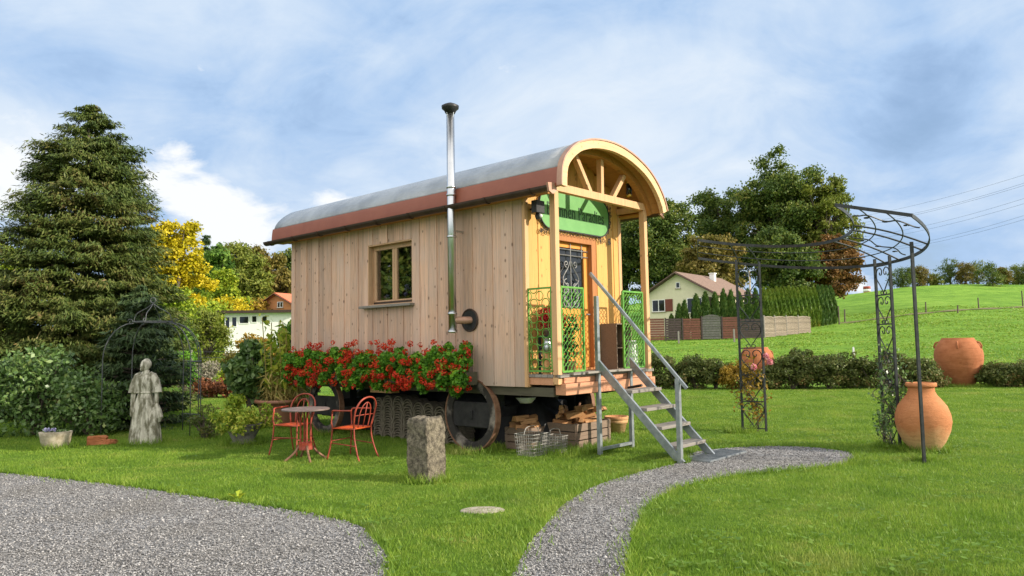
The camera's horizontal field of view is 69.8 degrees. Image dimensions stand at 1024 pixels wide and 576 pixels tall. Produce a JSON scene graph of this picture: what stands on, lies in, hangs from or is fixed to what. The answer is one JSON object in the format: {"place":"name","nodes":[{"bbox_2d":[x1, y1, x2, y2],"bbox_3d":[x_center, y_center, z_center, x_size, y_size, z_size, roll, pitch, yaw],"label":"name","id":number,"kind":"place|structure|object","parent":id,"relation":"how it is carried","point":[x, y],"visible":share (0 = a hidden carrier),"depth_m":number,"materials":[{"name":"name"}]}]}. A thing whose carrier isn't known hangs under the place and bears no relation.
{"place":"outdoors","nodes":[
{"label":"outdoors","id":0,"kind":"place"},
{"bbox_2d":[383,263,405,299],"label":"window plant","id":1,"kind":"object","parent":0,"point":[388,279],"depth_m":12.74,"materials":[{"name":"green plant"}]},
{"bbox_2d":[402,266,411,296],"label":"window plant","id":2,"kind":"object","parent":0,"point":[408,281],"depth_m":12.44,"materials":[{"name":"green plant"}]},
{"bbox_2d":[0,446,852,575],"bbox_3d":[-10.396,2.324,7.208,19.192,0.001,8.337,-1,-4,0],"label":"gravel driveway","id":3,"kind":"structure","parent":0,"point":[141,500],"depth_m":6.40,"materials":[{"name":"grey gravel"}]},
{"bbox_2d":[0,384,1023,575],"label":"lawn","id":4,"kind":"structure","parent":0,"point":[194,473],"depth_m":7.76,"materials":[{"name":"plant"}]},
{"bbox_2d":[0,342,85,437],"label":"laurel shrub","id":5,"kind":"object","parent":4,"relation":"on","point":[27,382],"visible":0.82,"depth_m":13.94,"materials":[{"name":"green plant"}]},
{"bbox_2d":[38,427,72,448],"bbox_3d":[-7.582,2.481,12.178,0.510,0.348,0.390,0,-4,-11],"label":"stone trough","id":6,"kind":"object","parent":4,"relation":"on","point":[48,436],"visible":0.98,"depth_m":12.05,"materials":[{"name":"grey stone"}]},
{"bbox_2d":[42,363,135,436],"bbox_3d":[-7.970,2.139,13.870,1.467,1.452,1.559,-2,-4,14],"label":"laurel shrub","id":7,"kind":"object","parent":4,"relation":"on","point":[93,417],"visible":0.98,"depth_m":13.68,"materials":[{"name":"green plant"}]},
{"bbox_2d":[0,104,207,420],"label":"conifer tree","id":8,"kind":"object","parent":4,"relation":"on","point":[56,300],"visible":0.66,"depth_m":18.49,"materials":[{"name":"green plant"}]},
{"bbox_2d":[70,296,207,431],"bbox_3d":[-7.838,1.601,15.228,2.461,2.913,2.861,-4,-5,36],"label":"conifer tree","id":9,"kind":"object","parent":4,"relation":"on","point":[122,341],"visible":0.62,"depth_m":15.06,"materials":[{"name":"green plant"}]},
{"bbox_2d":[92,284,185,413],"bbox_3d":[-9.158,1.567,17.981,2.126,3.355,2.187,3,-6,-41],"label":"conifer tree","id":10,"kind":"object","parent":4,"relation":"on","point":[136,292],"visible":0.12,"depth_m":17.90,"materials":[{"name":"green plant"}]},
{"bbox_2d":[128,359,162,444],"bbox_3d":[-6.283,1.949,12.599,0.593,1.468,0.468,0,-4,-7],"label":"garden statue","id":11,"kind":"object","parent":4,"relation":"on","point":[146,414],"visible":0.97,"depth_m":12.49,"materials":[{"name":"stone"}]},
{"bbox_2d":[100,297,201,434],"bbox_3d":[-6.769,1.480,13.986,1.724,2.589,1.303,-1,-4,0],"label":"iron arbour","id":12,"kind":"object","parent":4,"relation":"on","point":[160,321],"visible":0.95,"depth_m":13.98,"materials":[{"name":"metal"}]},
{"bbox_2d":[184,403,220,437],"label":"shrub","id":13,"kind":"object","parent":4,"relation":"on","point":[200,421],"visible":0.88,"depth_m":13.12,"materials":[{"name":"green plant"}]},
{"bbox_2d":[226,422,262,444],"bbox_3d":[-4.509,2.442,12.307,0.620,0.340,0.620,-1,-4,0],"label":"stone urn","id":14,"kind":"object","parent":4,"relation":"on","point":[248,434],"visible":0.45,"depth_m":12.13,"materials":[{"name":"grey stone"}]},
{"bbox_2d":[206,393,281,436],"bbox_3d":[-4.574,2.124,12.323,1.071,0.739,1.042,-3,-5,26],"label":"golden plant","id":15,"kind":"object","parent":14,"relation":"in","point":[234,412],"visible":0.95,"depth_m":12.21,"materials":[{"name":"green plant"}]},
{"bbox_2d":[220,338,275,409],"bbox_3d":[-5.474,1.798,15.258,1.139,1.517,1.145,-1,-4,0],"label":"leafy shrub","id":16,"kind":"object","parent":4,"relation":"on","point":[241,369],"visible":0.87,"depth_m":15.00,"materials":[{"name":"green plant"}]},
{"bbox_2d":[223,332,274,407],"bbox_3d":[-6.224,1.985,17.714,1.356,1.856,1.059,-4,-5,32],"label":"autumn shrub","id":17,"kind":"object","parent":4,"relation":"on","point":[246,337],"visible":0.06,"depth_m":17.68,"materials":[{"name":"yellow plant"}]},
{"bbox_2d":[254,397,307,427],"bbox_3d":[-4.737,2.551,15.057,1.070,0.545,1.070,-1,-4,0],"label":"pot","id":18,"kind":"object","parent":4,"relation":"on","point":[285,418],"visible":0.56,"depth_m":14.69,"materials":[{"name":"brown ceramic"}]},
{"bbox_2d":[255,313,320,404],"bbox_3d":[-4.660,1.499,15.084,1.509,1.954,1.310,-5,-6,40],"label":"tall potted plant","id":19,"kind":"object","parent":18,"relation":"in","point":[278,387],"visible":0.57,"depth_m":14.83,"materials":[{"name":"green plant"}]},
{"bbox_2d":[268,393,316,456],"bbox_3d":[-3.295,2.059,11.108,0.512,0.892,0.581,-3,-5,19],"label":"garden chair","id":20,"kind":"object","parent":4,"relation":"on","point":[290,424],"visible":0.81,"depth_m":11.14,"materials":[{"name":"red paint"}]},
{"bbox_2d":[281,406,329,462],"bbox_3d":[-2.935,2.085,10.426,0.670,0.742,0.670,0,-5,-17],"label":"bistro table","id":21,"kind":"object","parent":4,"relation":"on","point":[307,445],"visible":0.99,"depth_m":10.38,"materials":[{"name":"red paint"}]},
{"bbox_2d":[327,396,379,461],"bbox_3d":[-2.271,1.997,10.528,0.581,0.892,0.512,-3,-5,29],"label":"garden chair","id":22,"kind":"object","parent":4,"relation":"on","point":[353,427],"visible":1,"depth_m":10.45,"materials":[{"name":"red paint"}]},
{"bbox_2d":[406,415,446,482],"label":"stone pillar","id":23,"kind":"structure","parent":4,"relation":"on","point":[426,444],"depth_m":8.60,"materials":[{"name":"stone"}]},
{"bbox_2d":[340,388,573,446],"bbox_3d":[-1.213,2.206,13.347,5.500,0.940,1.040,-5,-6,42],"label":"tarpaulin heap","id":24,"kind":"object","parent":4,"relation":"on","point":[545,409],"visible":0.17,"depth_m":11.93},
{"bbox_2d":[263,102,667,450],"bbox_3d":[-1.164,-0.035,13.176,7.524,5.295,3.103,-5,-6,42],"label":"shepherd wagon","id":25,"kind":"object","parent":4,"relation":"on","point":[497,256],"visible":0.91,"depth_m":11.39,"materials":[{"name":"brown wood"}]},
{"bbox_2d":[280,342,321,387],"bbox_3d":[-3.886,1.421,13.589,1.191,0.850,0.533,-5,-6,42],"label":"flower box","id":26,"kind":"object","parent":25,"relation":"attached to","point":[295,366],"visible":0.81,"depth_m":13.45,"materials":[{"name":"green plant"}]},
{"bbox_2d":[306,340,353,387],"bbox_3d":[-3.151,1.353,12.950,1.124,0.866,0.556,-5,-6,42],"label":"flower box","id":27,"kind":"object","parent":25,"relation":"attached to","point":[326,368],"visible":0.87,"depth_m":12.87,"materials":[{"name":"green plant"}]},
{"bbox_2d":[340,339,395,391],"bbox_3d":[-2.447,1.304,12.324,1.182,0.908,0.551,-5,-6,42],"label":"flower box","id":28,"kind":"object","parent":25,"relation":"attached to","point":[357,372],"visible":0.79,"depth_m":12.25,"materials":[{"name":"green plant"}]},
{"bbox_2d":[370,338,423,392],"bbox_3d":[-1.734,1.243,11.681,1.180,0.897,0.558,-5,-6,42],"label":"flower box","id":29,"kind":"object","parent":25,"relation":"attached to","point":[387,363],"visible":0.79,"depth_m":11.65,"materials":[{"name":"green plant"}]},
{"bbox_2d":[413,339,477,398],"bbox_3d":[-1.015,1.209,11.018,1.174,0.894,0.521,-5,-6,42],"label":"flower box","id":30,"kind":"object","parent":25,"relation":"attached to","point":[443,371],"visible":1,"depth_m":10.85,"materials":[{"name":"green plant"}]},
{"bbox_2d":[600,323,631,369],"bbox_3d":[1.664,0.928,11.663,0.300,0.720,0.440,-5,-6,42],"label":"crate shelf","id":31,"kind":"object","parent":25,"relation":"on","point":[611,347],"visible":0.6,"depth_m":11.53,"materials":[{"name":"brown wood"}]},
{"bbox_2d":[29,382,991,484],"bbox_3d":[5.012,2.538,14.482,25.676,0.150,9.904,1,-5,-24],"label":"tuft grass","id":32,"kind":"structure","parent":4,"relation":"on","point":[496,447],"depth_m":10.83,"materials":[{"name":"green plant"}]},
{"bbox_2d":[1,401,1023,575],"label":"clover","id":33,"kind":"object","parent":4,"relation":"on","point":[370,520],"visible":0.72,"depth_m":6.05,"materials":[{"name":"green plant"}]},
{"bbox_2d":[505,426,544,449],"bbox_3d":[0.215,2.288,11.285,0.448,0.330,0.508,-4,-6,38],"label":"wooden crate","id":34,"kind":"object","parent":4,"relation":"on","point":[510,439],"visible":0.55,"depth_m":11.11,"materials":[{"name":"brown wood"}]},
{"bbox_2d":[514,425,548,456],"bbox_3d":[0.282,2.184,10.529,0.349,0.412,0.368,-4,-6,39],"label":"wire basket","id":35,"kind":"object","parent":4,"relation":"on","point":[522,447],"visible":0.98,"depth_m":10.53,"materials":[{"name":"grey metal"}]},
{"bbox_2d":[547,418,610,447],"bbox_3d":[1.030,2.267,11.520,0.648,0.380,0.908,-5,-6,42],"label":"wooden crate","id":36,"kind":"object","parent":4,"relation":"on","point":[586,431],"visible":0.6,"depth_m":11.19,"materials":[{"name":"brown wood"}]},
{"bbox_2d":[604,415,627,433],"bbox_3d":[1.842,2.405,12.937,0.428,0.290,0.432,-5,-6,42],"label":"garden pot","id":37,"kind":"object","parent":4,"relation":"on","point":[618,423],"visible":0.84,"depth_m":12.78,"materials":[{"name":"ceramic"}]},
{"bbox_2d":[589,272,714,463],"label":"metal steps","id":38,"kind":"structure","parent":4,"relation":"on","point":[675,412],"depth_m":10.30,"materials":[{"name":"metal"}]},
{"bbox_2d":[715,361,761,389],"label":"rose shrub","id":39,"kind":"object","parent":4,"relation":"on","point":[729,372],"visible":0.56,"depth_m":23.49,"materials":[{"name":"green plant"}]},
{"bbox_2d":[729,352,772,430],"bbox_3d":[4.194,1.821,12.889,0.760,1.375,0.694,-1,-4,0],"label":"climbing rose","id":40,"kind":"object","parent":4,"relation":"on","point":[752,368],"visible":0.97,"depth_m":12.81,"materials":[{"name":"green plant"}]},
{"bbox_2d":[741,347,774,387],"bbox_3d":[8.069,2.670,24.157,1.150,1.438,1.154,-4,-6,38],"label":"storage jar","id":41,"kind":"object","parent":4,"relation":"on","point":[757,359],"visible":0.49,"depth_m":23.78,"materials":[{"name":"orange ceramic"}]},
{"bbox_2d":[747,364,785,388],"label":"rose shrub","id":42,"kind":"object","parent":4,"relation":"on","point":[773,382],"visible":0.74,"depth_m":23.16,"materials":[{"name":"green plant"}]},
{"bbox_2d":[772,353,817,388],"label":"rose shrub","id":43,"kind":"object","parent":4,"relation":"on","point":[802,378],"visible":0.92,"depth_m":23.15,"materials":[{"name":"green plant"}]},
{"bbox_2d":[780,347,822,388],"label":"rose shrub","id":44,"kind":"object","parent":4,"relation":"on","point":[807,352],"visible":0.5,"depth_m":23.38,"materials":[{"name":"green plant"}]},
{"bbox_2d":[697,203,929,463],"bbox_3d":[4.614,0.678,10.732,2.300,3.306,5.405,0,-4,-11],"label":"iron pergola","id":45,"kind":"object","parent":4,"relation":"on","point":[889,262],"visible":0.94,"depth_m":10.88,"materials":[{"name":"black metal"}]},
{"bbox_2d":[810,354,850,388],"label":"rose shrub","id":46,"kind":"object","parent":4,"relation":"on","point":[834,378],"visible":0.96,"depth_m":22.89,"materials":[{"name":"green plant"}]},
{"bbox_2d":[828,351,870,387],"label":"rose shrub","id":47,"kind":"object","parent":4,"relation":"on","point":[853,373],"visible":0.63,"depth_m":22.94,"materials":[{"name":"green plant"}]},
{"bbox_2d":[845,355,893,388],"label":"rose shrub","id":48,"kind":"object","parent":4,"relation":"on","point":[867,380],"visible":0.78,"depth_m":22.81,"materials":[{"name":"green plant"}]},
{"bbox_2d":[867,343,913,445],"bbox_3d":[5.567,1.580,10.797,0.710,1.524,0.752,-1,-4,0],"label":"climbing rose","id":49,"kind":"object","parent":4,"relation":"on","point":[884,421],"visible":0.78,"depth_m":10.72,"materials":[{"name":"green plant"}]},
{"bbox_2d":[897,356,940,387],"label":"rose shrub","id":50,"kind":"object","parent":4,"relation":"on","point":[926,375],"visible":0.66,"depth_m":22.59,"materials":[{"name":"green plant"}]},
{"bbox_2d":[894,382,952,451],"bbox_3d":[5.771,1.818,10.306,0.713,0.970,0.709,0,-5,-17],"label":"terracotta jar","id":51,"kind":"object","parent":4,"relation":"on","point":[938,421],"visible":0.88,"depth_m":10.09,"materials":[{"name":"orange ceramic"}]},
{"bbox_2d":[907,365,951,387],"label":"rose shrub","id":52,"kind":"object","parent":4,"relation":"on","point":[939,380],"visible":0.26,"depth_m":22.66,"materials":[{"name":"green plant"}]},
{"bbox_2d":[933,338,983,385],"bbox_3d":[14.396,2.384,23.618,1.412,1.551,1.404,-1,-4,-6],"label":"storage jar","id":53,"kind":"object","parent":4,"relation":"on","point":[959,360],"visible":0.94,"depth_m":23.13,"materials":[{"name":"orange ceramic"}]},
{"bbox_2d":[973,363,1020,386],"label":"rose shrub","id":54,"kind":"object","parent":4,"relation":"on","point":[999,377],"visible":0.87,"depth_m":22.48,"materials":[{"name":"green plant"}]},
{"bbox_2d":[981,360,1023,386],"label":"rose shrub","id":55,"kind":"object","parent":4,"relation":"on","point":[1011,368],"visible":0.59,"depth_m":22.48,"materials":[{"name":"green plant"}]},
{"bbox_2d":[0,0,1023,327],"label":"sky","id":56,"kind":"structure","parent":0,"point":[253,114],"materials":[{"name":"blue"}]},
{"bbox_2d":[563,314,578,372],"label":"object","id":57,"kind":"object","parent":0,"point":[569,345],"depth_m":10.53,"materials":[{"name":"plant"}]},
{"bbox_2d":[163,284,1023,396],"bbox_3d":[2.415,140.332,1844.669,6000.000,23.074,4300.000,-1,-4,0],"label":"ground","id":58,"kind":"structure","parent":0,"point":[964,295],"depth_m":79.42,"materials":[{"name":"green plant"}]},
{"bbox_2d":[147,219,220,309],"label":"yellow tree","id":59,"kind":"object","parent":58,"relation":"on","point":[183,238],"visible":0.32,"depth_m":46.05,"materials":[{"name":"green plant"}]},
{"bbox_2d":[172,315,199,353],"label":"round shrub","id":60,"kind":"object","parent":58,"relation":"on","point":[189,336],"visible":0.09,"depth_m":32.79,"materials":[{"name":"green plant"}]},
{"bbox_2d":[174,350,201,392],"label":"shrub","id":61,"kind":"object","parent":58,"relation":"on","point":[194,357],"visible":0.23,"depth_m":26.79,"materials":[{"name":"green plant"}]},
{"bbox_2d":[157,286,226,356],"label":"garden tree","id":62,"kind":"object","parent":58,"relation":"on","point":[187,306],"visible":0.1,"depth_m":40.74,"materials":[{"name":"green plant"}]},
{"bbox_2d":[188,377,223,397],"bbox_3d":[-9.976,3.369,24.272,1.453,0.883,1.236,-1,-4,0],"label":"russet bed","id":63,"kind":"object","parent":58,"relation":"on","point":[208,386],"visible":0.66,"depth_m":24.10,"materials":[{"name":"brown plant"}]},
{"bbox_2d":[195,360,221,381],"bbox_3d":[-11.994,3.482,28.809,1.566,1.341,1.348,-3,-5,22],"label":"pale bed","id":64,"kind":"object","parent":58,"relation":"on","point":[212,370],"visible":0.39,"depth_m":28.68,"materials":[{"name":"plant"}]},
{"bbox_2d":[189,306,236,373],"bbox_3d":[-14.717,2.986,35.967,2.386,4.170,2.303,-1,-4,0],"label":"round shrub","id":65,"kind":"object","parent":58,"relation":"on","point":[205,323],"visible":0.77,"depth_m":35.78,"materials":[{"name":"green plant"}]},
{"bbox_2d":[192,242,238,341],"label":"woodland tree","id":66,"kind":"object","parent":58,"relation":"on","point":[217,257],"visible":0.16,"depth_m":97.63,"materials":[{"name":"green plant"}]},
{"bbox_2d":[204,298,232,354],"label":"yellow shrub","id":67,"kind":"object","parent":58,"relation":"on","point":[217,307],"visible":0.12,"depth_m":79.64,"materials":[{"name":"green plant"}]},
{"bbox_2d":[201,267,253,340],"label":"woodland tree","id":68,"kind":"object","parent":58,"relation":"on","point":[228,279],"visible":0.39,"depth_m":91.43,"materials":[{"name":"green plant"}]},
{"bbox_2d":[208,294,259,341],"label":"yellow shrub","id":69,"kind":"object","parent":58,"relation":"on","point":[239,305],"visible":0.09,"depth_m":83.40,"materials":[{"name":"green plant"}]},
{"bbox_2d":[221,239,270,277],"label":"woodland tree","id":70,"kind":"object","parent":58,"relation":"on","point":[244,258],"visible":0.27,"depth_m":111.62,"materials":[{"name":"green plant"}]},
{"bbox_2d":[217,310,290,354],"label":"white bungalow","id":71,"kind":"object","parent":58,"relation":"on","point":[242,322],"visible":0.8,"depth_m":75.94,"materials":[{"name":"paint"}]},
{"bbox_2d":[235,268,276,300],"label":"woodland tree","id":72,"kind":"object","parent":58,"relation":"on","point":[254,283],"visible":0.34,"depth_m":95.27,"materials":[{"name":"green plant"}]},
{"bbox_2d":[248,243,289,274],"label":"woodland tree","id":73,"kind":"object","parent":58,"relation":"on","point":[276,262],"visible":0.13,"depth_m":118.01,"materials":[{"name":"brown plant"}]},
{"bbox_2d":[253,292,290,309],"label":"gabled house","id":74,"kind":"structure","parent":58,"relation":"on","point":[279,301],"depth_m":88.04,"materials":[{"name":"orange tile"}]},
{"bbox_2d":[270,266,290,293],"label":"woodland tree","id":75,"kind":"object","parent":58,"relation":"on","point":[282,281],"visible":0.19,"depth_m":99.61,"materials":[{"name":"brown plant"}]},
{"bbox_2d":[620,221,652,319],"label":"broadleaf tree","id":76,"kind":"object","parent":58,"relation":"on","point":[626,274],"visible":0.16,"depth_m":110.72,"materials":[{"name":"green plant"}]},
{"bbox_2d":[638,353,675,388],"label":"rose shrub","id":77,"kind":"object","parent":58,"relation":"on","point":[655,360],"visible":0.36,"depth_m":24.54,"materials":[{"name":"green plant"}]},
{"bbox_2d":[620,197,701,297],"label":"broadleaf tree","id":78,"kind":"object","parent":58,"relation":"on","point":[666,243],"visible":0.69,"depth_m":106.39,"materials":[{"name":"green plant"}]},
{"bbox_2d":[656,362,694,388],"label":"rose shrub","id":79,"kind":"object","parent":58,"relation":"on","point":[668,378],"visible":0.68,"depth_m":24.24,"materials":[{"name":"green plant"}]},
{"bbox_2d":[636,272,751,335],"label":"yellow house","id":80,"kind":"structure","parent":58,"relation":"on","point":[669,293],"depth_m":71.67,"materials":[{"name":"paint"}]},
{"bbox_2d":[651,299,672,312],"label":"window","id":81,"kind":"structure","parent":80,"relation":"in","point":[664,305],"depth_m":72.05,"materials":[{"name":"white paint"}]},
{"bbox_2d":[677,354,715,388],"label":"rose shrub","id":82,"kind":"object","parent":58,"relation":"on","point":[696,362],"visible":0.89,"depth_m":24.11,"materials":[{"name":"green plant"}]},
{"bbox_2d":[690,293,702,334],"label":"thuja tree","id":83,"kind":"object","parent":58,"relation":"on","point":[696,310],"visible":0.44,"depth_m":65.50,"materials":[{"name":"green plant"}]},
{"bbox_2d":[650,315,760,340],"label":"board fence","id":84,"kind":"object","parent":58,"relation":"on","point":[706,327],"visible":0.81,"depth_m":63.87,"materials":[{"name":"wood"}]},
{"bbox_2d":[701,291,711,336],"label":"thuja tree","id":85,"kind":"object","parent":58,"relation":"on","point":[705,306],"visible":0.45,"depth_m":65.52,"materials":[{"name":"green plant"}]},
{"bbox_2d":[671,233,748,288],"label":"broadleaf tree","id":86,"kind":"object","parent":58,"relation":"on","point":[690,263],"visible":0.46,"depth_m":94.58,"materials":[{"name":"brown plant"}]},
{"bbox_2d":[710,291,721,336],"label":"thuja tree","id":87,"kind":"object","parent":58,"relation":"on","point":[715,305],"visible":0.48,"depth_m":65.49,"materials":[{"name":"green plant"}]},
{"bbox_2d":[699,357,735,388],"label":"rose shrub","id":88,"kind":"object","parent":58,"relation":"on","point":[711,377],"visible":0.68,"depth_m":23.97,"materials":[{"name":"green plant"}]},
{"bbox_2d":[686,185,757,283],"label":"broadleaf tree","id":89,"kind":"object","parent":58,"relation":"on","point":[712,215],"visible":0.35,"depth_m":116.83,"materials":[{"name":"green plant"}]},
{"bbox_2d":[719,288,729,337],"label":"thuja tree","id":90,"kind":"object","parent":58,"relation":"on","point":[723,306],"visible":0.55,"depth_m":65.52,"materials":[{"name":"green plant"}]},
{"bbox_2d":[727,289,736,333],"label":"thuja tree","id":91,"kind":"object","parent":58,"relation":"on","point":[732,308],"visible":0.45,"depth_m":65.51,"materials":[{"name":"green plant"}]},
{"bbox_2d":[762,286,771,333],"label":"thuja tree","id":92,"kind":"object","parent":58,"relation":"on","point":[766,309],"visible":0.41,"depth_m":71.15,"materials":[{"name":"green plant"}]},
{"bbox_2d":[724,143,827,285],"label":"broadleaf tree","id":93,"kind":"object","parent":58,"relation":"on","point":[775,200],"visible":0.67,"depth_m":110.51,"materials":[{"name":"green plant"}]},
{"bbox_2d":[743,222,826,289],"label":"broadleaf tree","id":94,"kind":"object","parent":58,"relation":"on","point":[781,277],"visible":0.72,"depth_m":98.65,"materials":[{"name":"green plant"}]},
{"bbox_2d":[763,315,810,337],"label":"woven fence","id":95,"kind":"object","parent":58,"relation":"on","point":[791,325],"visible":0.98,"depth_m":67.94,"materials":[{"name":"brown wood"}]},
{"bbox_2d":[785,173,864,288],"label":"broadleaf tree","id":96,"kind":"object","parent":58,"relation":"on","point":[829,195],"visible":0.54,"depth_m":107.46,"materials":[{"name":"green plant"}]},
{"bbox_2d":[805,233,867,299],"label":"broadleaf tree","id":97,"kind":"object","parent":58,"relation":"on","point":[846,279],"visible":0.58,"depth_m":102.50,"materials":[{"name":"orange plant"}]},
{"bbox_2d":[885,265,919,287],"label":"hilltop tree","id":98,"kind":"object","parent":58,"relation":"on","point":[901,279],"visible":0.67,"depth_m":153.22,"materials":[{"name":"green plant"}]},
{"bbox_2d":[905,264,935,285],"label":"hilltop tree","id":99,"kind":"object","parent":58,"relation":"on","point":[922,273],"visible":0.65,"depth_m":154.64,"materials":[{"name":"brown plant"}]},
{"bbox_2d":[933,257,957,284],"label":"hilltop tree","id":100,"kind":"object","parent":58,"relation":"on","point":[950,272],"visible":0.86,"depth_m":157.53,"materials":[{"name":"green plant"}]},
{"bbox_2d":[953,261,982,283],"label":"hilltop tree","id":101,"kind":"object","parent":58,"relation":"on","point":[961,273],"visible":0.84,"depth_m":154.95,"materials":[{"name":"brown plant"}]},
{"bbox_2d":[973,261,1007,286],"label":"hilltop tree","id":102,"kind":"object","parent":58,"relation":"on","point":[989,268],"visible":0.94,"depth_m":146.54,"materials":[{"name":"green plant"}]},
{"bbox_2d":[515,446,853,575],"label":"gravel path","id":103,"kind":"structure","parent":0,"point":[666,480],"depth_m":7.33,"materials":[{"name":"grey gravel"}]},
{"bbox_2d":[689,448,746,462],"bbox_3d":[2.800,2.298,10.083,0.400,0.024,1.100,-5,-6,42],"label":"boot grate","id":104,"kind":"object","parent":103,"relation":"on","point":[719,454],"visible":0.89,"depth_m":10.02,"materials":[{"name":"metal"}]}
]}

